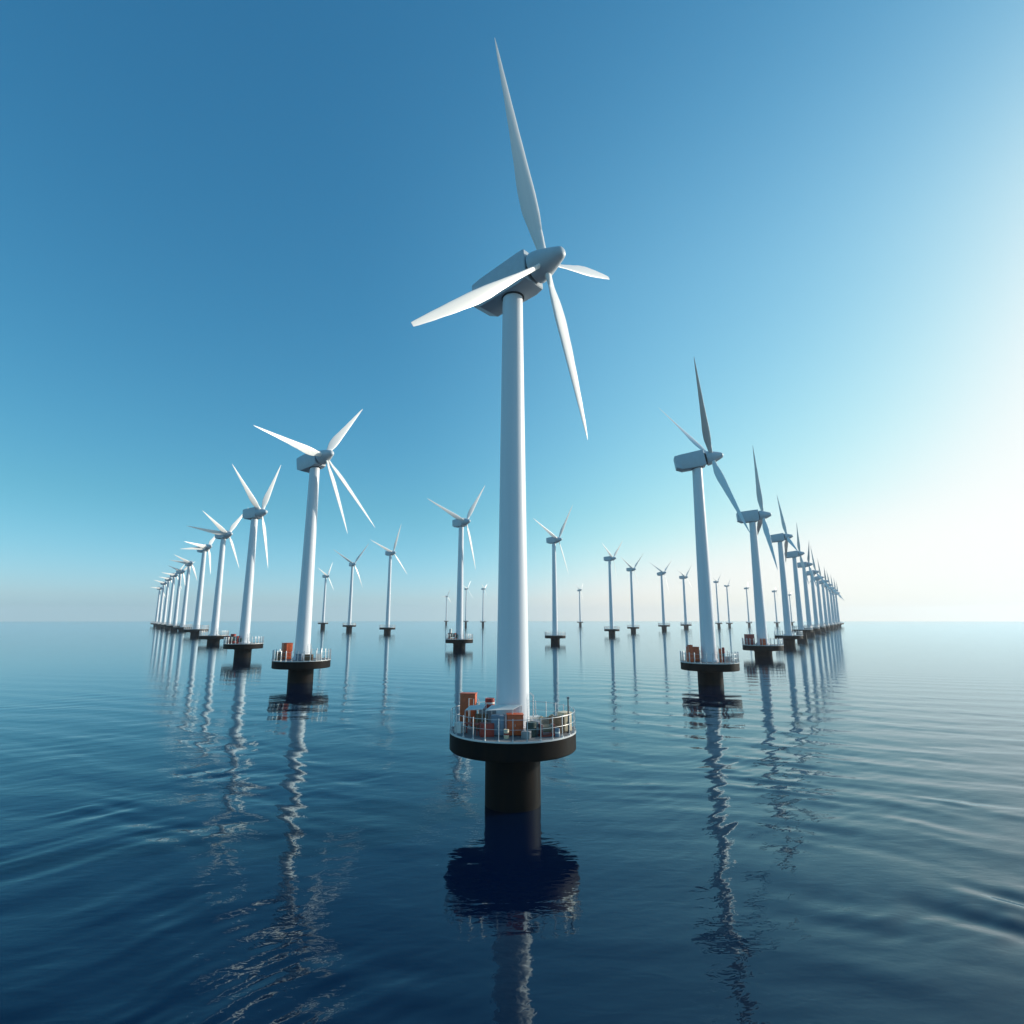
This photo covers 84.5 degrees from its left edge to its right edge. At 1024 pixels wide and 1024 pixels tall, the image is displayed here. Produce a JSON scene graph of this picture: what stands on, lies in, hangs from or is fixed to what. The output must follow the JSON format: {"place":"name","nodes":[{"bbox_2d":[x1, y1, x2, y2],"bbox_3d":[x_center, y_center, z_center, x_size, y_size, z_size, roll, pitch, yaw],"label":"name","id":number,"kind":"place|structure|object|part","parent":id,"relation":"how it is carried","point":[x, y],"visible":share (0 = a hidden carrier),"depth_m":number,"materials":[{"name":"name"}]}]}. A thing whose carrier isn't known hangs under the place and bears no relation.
{"place":"outdoors","nodes":[
{"label":"outdoors","id":0,"kind":"place"},
{"bbox_2d":[227,636,241,643],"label":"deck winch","id":1,"kind":"object","parent":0,"point":[233,638],"visible":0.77,"depth_m":334.00,"materials":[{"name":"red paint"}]},
{"bbox_2d":[447,633,458,638],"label":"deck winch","id":2,"kind":"object","parent":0,"point":[455,636],"visible":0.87,"depth_m":448.87,"materials":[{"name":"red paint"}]},
{"bbox_2d":[479,707,495,721],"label":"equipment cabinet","id":3,"kind":"object","parent":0,"point":[489,712],"visible":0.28,"depth_m":72.75,"materials":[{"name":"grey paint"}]},
{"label":"door","id":4,"kind":"part","parent":3,"relation":"part of","materials":[{"name":"grey paint"}]},
{"bbox_2d":[485,698,494,707],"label":"barrel","id":5,"kind":"object","parent":3,"relation":"on","point":[489,702],"visible":0.85,"depth_m":73.35,"materials":[{"name":"red paint"}]},
{"bbox_2d":[0,621,1023,1023],"bbox_3d":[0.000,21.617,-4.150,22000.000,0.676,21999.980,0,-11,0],"label":"sea","id":6,"kind":"structure","parent":0,"point":[824,827],"depth_m":59.43,"materials":[{"name":"liquid"}]},
{"bbox_2d":[151,585,164,625],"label":"wind turbine","id":7,"kind":"object","parent":6,"relation":"in","point":[158,602],"visible":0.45,"depth_m":2112.68,"materials":[{"name":"white metal"}]},
{"bbox_2d":[153,580,166,626],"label":"wind turbine","id":8,"kind":"object","parent":6,"relation":"in","point":[163,583],"visible":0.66,"depth_m":1813.05,"materials":[{"name":"white metal"}]},
{"bbox_2d":[157,572,175,627],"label":"wind turbine","id":9,"kind":"object","parent":6,"relation":"in","point":[168,579],"visible":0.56,"depth_m":1627.78,"materials":[{"name":"white metal"}]},
{"bbox_2d":[161,564,184,628],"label":"wind turbine","id":10,"kind":"object","parent":6,"relation":"in","point":[173,575],"visible":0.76,"depth_m":1412.77,"materials":[{"name":"white metal"}]},
{"bbox_2d":[167,562,193,630],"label":"wind turbine","id":11,"kind":"object","parent":6,"relation":"in","point":[180,572],"visible":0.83,"depth_m":1179.14,"materials":[{"name":"white metal"}]},
{"bbox_2d":[171,555,196,630],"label":"wind turbine","id":12,"kind":"object","parent":6,"relation":"in","point":[188,564],"visible":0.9,"depth_m":1173.78,"materials":[{"name":"white metal"}]},
{"bbox_2d":[183,536,214,635],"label":"wind turbine","id":13,"kind":"object","parent":6,"relation":"in","point":[196,629],"visible":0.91,"depth_m":823.53,"materials":[{"name":"white metal"}]},
{"bbox_2d":[189,510,241,642],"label":"wind turbine","id":14,"kind":"object","parent":6,"relation":"in","point":[223,535],"visible":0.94,"depth_m":556.08,"materials":[{"name":"white metal"}]},
{"bbox_2d":[223,464,280,657],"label":"wind turbine","id":15,"kind":"object","parent":6,"relation":"in","point":[246,646],"visible":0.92,"depth_m":343.47,"materials":[{"name":"white metal"}]},
{"bbox_2d":[254,409,374,682],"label":"wind turbine","id":16,"kind":"object","parent":6,"relation":"in","point":[311,461],"visible":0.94,"depth_m":209.19,"materials":[{"name":"white metal"}]},
{"bbox_2d":[281,643,292,659],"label":"equipment cabinet","id":17,"kind":"object","parent":16,"relation":"on","point":[287,647],"visible":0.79,"depth_m":206.68,"materials":[{"name":"orange metal"}]},
{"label":"door","id":18,"kind":"part","parent":17,"relation":"part of","materials":[{"name":"orange paint"}]},
{"bbox_2d":[296,654,302,660],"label":"equipment cabinet","id":19,"kind":"object","parent":16,"relation":"on","point":[300,658],"visible":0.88,"depth_m":199.11,"materials":[{"name":"grey metal"}]},
{"bbox_2d":[304,654,313,660],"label":"storage crate","id":20,"kind":"object","parent":16,"relation":"on","point":[307,658],"visible":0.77,"depth_m":200.47,"materials":[{"name":"grey metal"}]},
{"bbox_2d":[318,565,332,627],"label":"wind turbine","id":21,"kind":"object","parent":6,"relation":"in","point":[325,576],"visible":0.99,"depth_m":1512.31,"materials":[{"name":"white metal"}]},
{"bbox_2d":[333,545,367,630],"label":"wind turbine","id":22,"kind":"object","parent":6,"relation":"in","point":[348,626],"visible":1,"depth_m":1187.98,"materials":[{"name":"white metal"}]},
{"bbox_2d":[371,526,406,632],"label":"wind turbine","id":23,"kind":"object","parent":6,"relation":"in","point":[386,628],"visible":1,"depth_m":983.97,"materials":[{"name":"white metal"}]},
{"bbox_2d":[444,591,450,624],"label":"wind turbine","id":24,"kind":"object","parent":6,"relation":"in","point":[446,621],"visible":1,"depth_m":2806.29,"materials":[{"name":"white metal"}]},
{"bbox_2d":[427,486,484,647],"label":"wind turbine","id":25,"kind":"object","parent":6,"relation":"in","point":[460,523],"visible":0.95,"depth_m":458.75,"materials":[{"name":"white metal"}]},
{"bbox_2d":[463,581,472,625],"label":"wind turbine","id":26,"kind":"object","parent":6,"relation":"in","point":[465,620],"visible":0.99,"depth_m":2119.29,"materials":[{"name":"white metal"}]},
{"bbox_2d":[480,585,486,625],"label":"wind turbine","id":27,"kind":"object","parent":6,"relation":"in","point":[483,589],"visible":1,"depth_m":2118.84,"materials":[{"name":"white metal"}]},
{"bbox_2d":[411,40,608,812],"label":"wind turbine","id":28,"kind":"object","parent":6,"relation":"in","point":[507,288],"visible":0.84,"depth_m":73.22,"materials":[{"name":"white metal"}]},
{"bbox_2d":[454,721,465,733],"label":"storage crate","id":29,"kind":"object","parent":28,"relation":"on","point":[459,728],"visible":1,"depth_m":68.11,"materials":[{"name":"grey metal"}]},
{"bbox_2d":[460,692,477,726],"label":"equipment cabinet","id":30,"kind":"object","parent":28,"relation":"on","point":[465,697],"visible":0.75,"depth_m":72.62,"materials":[{"name":"orange metal"}]},
{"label":"door","id":31,"kind":"part","parent":30,"relation":"part of","materials":[{"name":"orange paint"}]},
{"bbox_2d":[464,722,478,735],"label":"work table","id":32,"kind":"object","parent":28,"relation":"on","point":[471,723],"visible":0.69,"depth_m":67.39,"materials":[{"name":"grey paint"}]},
{"bbox_2d":[467,698,478,727],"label":"pipe frame","id":33,"kind":"object","parent":28,"relation":"on","point":[468,710],"visible":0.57,"depth_m":71.87,"materials":[{"name":"grey metal"}]},
{"bbox_2d":[465,704,486,728],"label":"canopy","id":34,"kind":"object","parent":28,"relation":"on","point":[475,707],"visible":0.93,"depth_m":70.15,"materials":[{"name":"grey"}]},
{"bbox_2d":[475,713,487,730],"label":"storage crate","id":35,"kind":"object","parent":28,"relation":"on","point":[478,716],"visible":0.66,"depth_m":69.84,"materials":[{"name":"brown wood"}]},
{"bbox_2d":[479,722,493,736],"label":"storage crate","id":36,"kind":"object","parent":28,"relation":"on","point":[489,725],"visible":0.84,"depth_m":65.83,"materials":[{"name":"red paint"}]},
{"bbox_2d":[491,714,504,735],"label":"equipment cabinet","id":37,"kind":"object","parent":28,"relation":"on","point":[500,717],"visible":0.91,"depth_m":66.33,"materials":[{"name":"blue metal"}]},
{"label":"door","id":38,"kind":"part","parent":37,"relation":"part of","materials":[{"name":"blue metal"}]},
{"bbox_2d":[485,705,521,717],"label":"canopy","id":39,"kind":"object","parent":28,"relation":"on","point":[501,707],"visible":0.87,"depth_m":68.19,"materials":[{"name":"grey metal"}]},
{"bbox_2d":[504,729,508,738],"bbox_3d":[-0.650,25.586,65.049,0.618,1.000,0.618,0,-11,0],"label":"canister","id":40,"kind":"object","parent":28,"relation":"on","point":[506,733],"visible":1,"depth_m":64.81,"materials":[{"name":"beige paint"}]},
{"bbox_2d":[506,713,523,735],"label":"equipment cabinet","id":41,"kind":"object","parent":28,"relation":"on","point":[517,727],"visible":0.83,"depth_m":66.37,"materials":[{"name":"orange metal"}]},
{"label":"door","id":42,"kind":"part","parent":41,"relation":"part of","materials":[{"name":"orange paint"}]},
{"bbox_2d":[521,730,530,738],"bbox_3d":[1.650,25.670,65.033,1.000,0.830,0.800,-3,-11,15],"label":"storage crate","id":43,"kind":"object","parent":28,"relation":"on","point":[523,734],"visible":0.97,"depth_m":64.74,"materials":[{"name":"grey paint"}]},
{"bbox_2d":[526,721,536,736],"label":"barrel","id":44,"kind":"object","parent":28,"relation":"on","point":[531,724],"visible":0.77,"depth_m":65.81,"materials":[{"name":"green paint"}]},
{"bbox_2d":[530,715,539,720],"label":"storage crate","id":45,"kind":"object","parent":28,"relation":"on","point":[535,717],"visible":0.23,"depth_m":73.17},
{"bbox_2d":[532,720,539,734],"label":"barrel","id":46,"kind":"object","parent":28,"relation":"on","point":[537,725],"visible":0.4,"depth_m":66.93,"materials":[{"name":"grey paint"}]},
{"bbox_2d":[538,714,553,724],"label":"covered pile","id":47,"kind":"object","parent":28,"relation":"on","point":[544,721],"visible":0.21,"depth_m":70.67,"materials":[{"name":"fabric"}]},
{"bbox_2d":[538,723,558,736],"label":"deck winch","id":48,"kind":"object","parent":28,"relation":"on","point":[549,727],"visible":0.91,"depth_m":66.34,"materials":[{"name":"red paint"}]},
{"bbox_2d":[549,716,564,732],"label":"storage crate","id":49,"kind":"object","parent":28,"relation":"on","point":[557,721],"visible":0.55,"depth_m":68.00,"materials":[{"name":"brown wood"}]},
{"bbox_2d":[555,728,559,736],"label":"canister","id":50,"kind":"object","parent":28,"relation":"on","point":[557,732],"visible":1,"depth_m":65.79,"materials":[{"name":"blue metal"}]},
{"bbox_2d":[567,697,568,732],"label":"mast","id":51,"kind":"object","parent":28,"relation":"on","point":[568,712],"visible":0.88,"depth_m":68.72,"materials":[{"name":"grey metal"}]},
{"bbox_2d":[533,505,572,642],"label":"wind turbine","id":52,"kind":"object","parent":6,"relation":"in","point":[554,636],"visible":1,"depth_m":569.24,"materials":[{"name":"white metal"}]},
{"bbox_2d":[575,585,582,625],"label":"wind turbine","id":53,"kind":"object","parent":6,"relation":"in","point":[580,622],"visible":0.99,"depth_m":2221.77,"materials":[{"name":"white metal"}]},
{"bbox_2d":[602,541,622,634],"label":"wind turbine","id":54,"kind":"object","parent":6,"relation":"in","point":[611,630],"visible":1,"depth_m":850.95,"materials":[{"name":"white metal"}]},
{"bbox_2d":[622,553,643,631],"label":"wind turbine","id":55,"kind":"object","parent":6,"relation":"in","point":[633,628],"visible":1,"depth_m":1061.87,"materials":[{"name":"white metal"}]},
{"bbox_2d":[649,560,671,629],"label":"wind turbine","id":56,"kind":"object","parent":6,"relation":"in","point":[664,626],"visible":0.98,"depth_m":1273.82,"materials":[{"name":"white metal"}]},
{"bbox_2d":[678,565,691,627],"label":"wind turbine","id":57,"kind":"object","parent":6,"relation":"in","point":[685,624],"visible":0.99,"depth_m":1555.71,"materials":[{"name":"white metal"}]},
{"bbox_2d":[659,359,749,684],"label":"wind turbine","id":58,"kind":"object","parent":6,"relation":"in","point":[710,668],"visible":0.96,"depth_m":201.96,"materials":[{"name":"white metal"}]},
{"bbox_2d":[687,645,693,661],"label":"storage crate","id":59,"kind":"object","parent":58,"relation":"on","point":[690,648],"visible":0.9,"depth_m":196.90,"materials":[{"name":"orange paint"}]},
{"bbox_2d":[686,647,699,661],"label":"equipment cabinet","id":60,"kind":"object","parent":58,"relation":"on","point":[696,652],"visible":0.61,"depth_m":198.99,"materials":[{"name":"orange metal"}]},
{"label":"door","id":61,"kind":"part","parent":60,"relation":"part of","materials":[{"name":"orange paint"}]},
{"bbox_2d":[719,649,721,661],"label":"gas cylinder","id":62,"kind":"object","parent":58,"relation":"on","point":[720,655],"visible":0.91,"depth_m":196.00,"materials":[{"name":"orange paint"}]},
{"bbox_2d":[722,647,724,661],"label":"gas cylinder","id":63,"kind":"object","parent":58,"relation":"on","point":[723,650],"visible":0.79,"depth_m":196.42,"materials":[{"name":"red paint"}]},
{"bbox_2d":[725,656,731,661],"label":"storage crate","id":64,"kind":"object","parent":58,"relation":"on","point":[726,658],"visible":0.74,"depth_m":199.04,"materials":[{"name":"grey paint"}]},
{"bbox_2d":[713,575,721,626],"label":"wind turbine","id":65,"kind":"object","parent":6,"relation":"in","point":[719,622],"visible":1,"depth_m":1729.45,"materials":[{"name":"white metal"}]},
{"bbox_2d":[723,581,732,626],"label":"wind turbine","id":66,"kind":"object","parent":6,"relation":"in","point":[729,623],"visible":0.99,"depth_m":1927.40,"materials":[{"name":"white metal"}]},
{"bbox_2d":[744,586,751,625],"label":"wind turbine","id":67,"kind":"object","parent":6,"relation":"in","point":[748,621],"visible":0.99,"depth_m":2077.82,"materials":[{"name":"white metal"}]},
{"bbox_2d":[736,449,783,656],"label":"wind turbine","id":68,"kind":"object","parent":6,"relation":"in","point":[751,517],"visible":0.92,"depth_m":352.42,"materials":[{"name":"white metal"}]},
{"bbox_2d":[744,634,754,644],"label":"equipment cabinet","id":69,"kind":"object","parent":68,"relation":"on","point":[748,641],"visible":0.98,"depth_m":346.95,"materials":[{"name":"red metal"}]},
{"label":"door","id":70,"kind":"part","parent":69,"relation":"part of","materials":[{"name":"red paint"}]},
{"bbox_2d":[760,639,765,644],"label":"storage crate","id":71,"kind":"object","parent":68,"relation":"on","point":[763,641],"visible":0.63,"depth_m":340.81,"materials":[{"name":"orange paint"}]},
{"bbox_2d":[772,587,779,625],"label":"wind turbine","id":72,"kind":"object","parent":6,"relation":"in","point":[776,621],"visible":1,"depth_m":2301.60,"materials":[{"name":"white metal"}]},
{"bbox_2d":[770,497,802,644],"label":"wind turbine","id":73,"kind":"object","parent":6,"relation":"in","point":[789,637],"visible":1,"depth_m":512.82,"materials":[{"name":"white metal"}]},
{"bbox_2d":[788,592,794,624],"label":"wind turbine","id":74,"kind":"object","parent":6,"relation":"in","point":[789,595],"visible":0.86,"depth_m":2644.80,"materials":[{"name":"white metal"}]},
{"bbox_2d":[784,522,812,638],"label":"wind turbine","id":75,"kind":"object","parent":6,"relation":"in","point":[793,555],"visible":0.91,"depth_m":692.19,"materials":[{"name":"white metal"}]},
{"bbox_2d":[797,545,819,634],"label":"wind turbine","id":76,"kind":"object","parent":6,"relation":"in","point":[807,603],"visible":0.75,"depth_m":879.44,"materials":[{"name":"white metal"}]},
{"bbox_2d":[806,546,828,631],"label":"wind turbine","id":77,"kind":"object","parent":6,"relation":"in","point":[815,612],"visible":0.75,"depth_m":1061.60,"materials":[{"name":"white metal"}]},
{"bbox_2d":[814,559,830,630],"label":"wind turbine","id":78,"kind":"object","parent":6,"relation":"in","point":[817,578],"visible":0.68,"depth_m":1212.41,"materials":[{"name":"white metal"}]},
{"bbox_2d":[819,569,833,628],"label":"wind turbine","id":79,"kind":"object","parent":6,"relation":"in","point":[824,605],"visible":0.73,"depth_m":1412.62,"materials":[{"name":"white metal"}]},
{"bbox_2d":[821,570,836,627],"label":"wind turbine","id":80,"kind":"object","parent":6,"relation":"in","point":[829,609],"visible":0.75,"depth_m":1531.31,"materials":[{"name":"white metal"}]},
{"bbox_2d":[825,575,839,627],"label":"wind turbine","id":81,"kind":"object","parent":6,"relation":"in","point":[832,612],"visible":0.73,"depth_m":1670.48,"materials":[{"name":"white metal"}]},
{"bbox_2d":[828,577,841,626],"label":"wind turbine","id":82,"kind":"object","parent":6,"relation":"in","point":[835,612],"visible":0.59,"depth_m":1867.51,"materials":[{"name":"white metal"}]},
{"bbox_2d":[834,583,843,625],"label":"wind turbine","id":83,"kind":"object","parent":6,"relation":"in","point":[838,617],"visible":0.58,"depth_m":2117.01,"materials":[{"name":"white metal"}]},
{"bbox_2d":[0,0,1023,621],"label":"sky","id":84,"kind":"structure","parent":0,"point":[220,219],"materials":[{"name":"blue"}]},
{"bbox_2d":[557,711,571,731],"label":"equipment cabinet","id":85,"kind":"object","parent":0,"point":[561,713],"visible":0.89,"depth_m":68.97,"materials":[{"name":"beige metal"}]},
{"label":"door","id":86,"kind":"part","parent":85,"relation":"part of","materials":[{"name":"beige paint"}]}
]}

